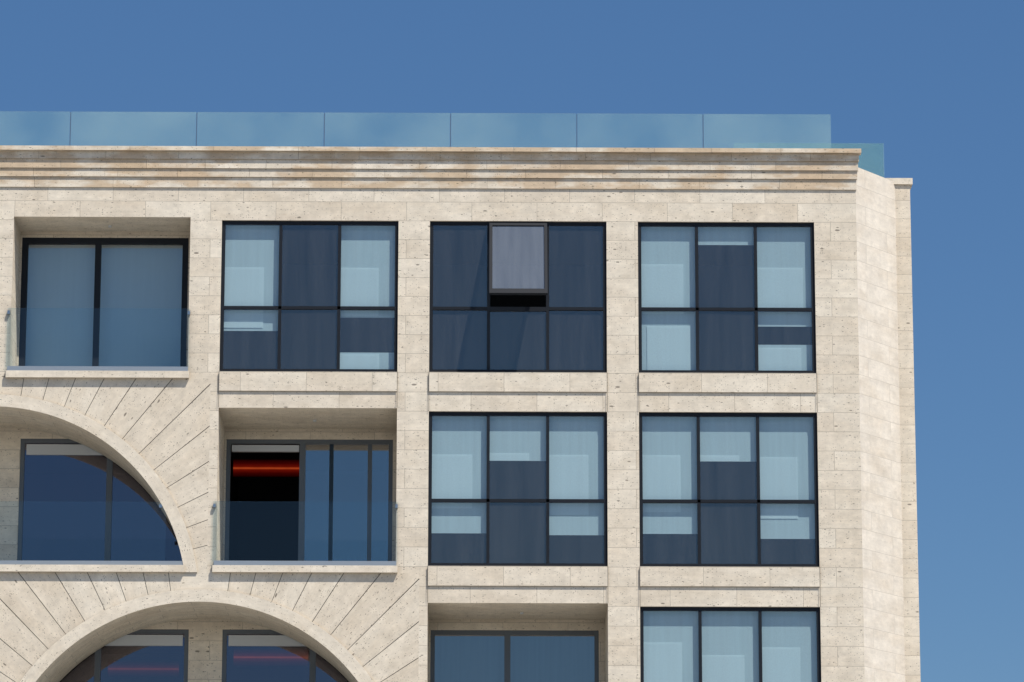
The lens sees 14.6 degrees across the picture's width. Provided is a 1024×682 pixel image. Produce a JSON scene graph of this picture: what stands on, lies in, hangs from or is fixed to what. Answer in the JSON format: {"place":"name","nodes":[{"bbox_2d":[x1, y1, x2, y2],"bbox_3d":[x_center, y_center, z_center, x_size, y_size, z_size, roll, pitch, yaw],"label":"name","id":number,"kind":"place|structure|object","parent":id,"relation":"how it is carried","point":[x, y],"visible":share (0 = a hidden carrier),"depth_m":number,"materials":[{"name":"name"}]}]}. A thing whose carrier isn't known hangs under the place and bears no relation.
{"place":"outdoors","nodes":[
{"label":"outdoors","id":0,"kind":"place"},
{"bbox_2d":[0,145,920,681],"bbox_3d":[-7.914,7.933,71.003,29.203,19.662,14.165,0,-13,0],"label":"building facade","id":1,"kind":"object","parent":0,"point":[160,437],"visible":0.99,"depth_m":65.70,"materials":[{"name":"stone"}]},
{"bbox_2d":[0,113,820,681],"bbox_3d":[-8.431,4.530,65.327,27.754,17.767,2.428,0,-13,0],"label":"window frames","id":2,"kind":"structure","parent":1,"relation":"attached to","point":[140,637],"depth_m":66.05,"materials":[{"name":"black metal"}]},
{"bbox_2d":[17,225,816,681],"bbox_3d":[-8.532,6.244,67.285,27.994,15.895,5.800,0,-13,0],"label":"windows","id":3,"kind":"structure","parent":1,"relation":"on","point":[65,497],"depth_m":67.35,"materials":[{"name":"glass"}]},
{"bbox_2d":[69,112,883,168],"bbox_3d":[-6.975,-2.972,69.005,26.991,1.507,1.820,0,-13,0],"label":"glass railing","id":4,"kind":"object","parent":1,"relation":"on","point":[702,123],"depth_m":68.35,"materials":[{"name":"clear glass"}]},
{"bbox_2d":[0,0,1023,681],"label":"sky","id":5,"kind":"structure","parent":0,"point":[930,91],"materials":[{"name":"blue"}]}
]}

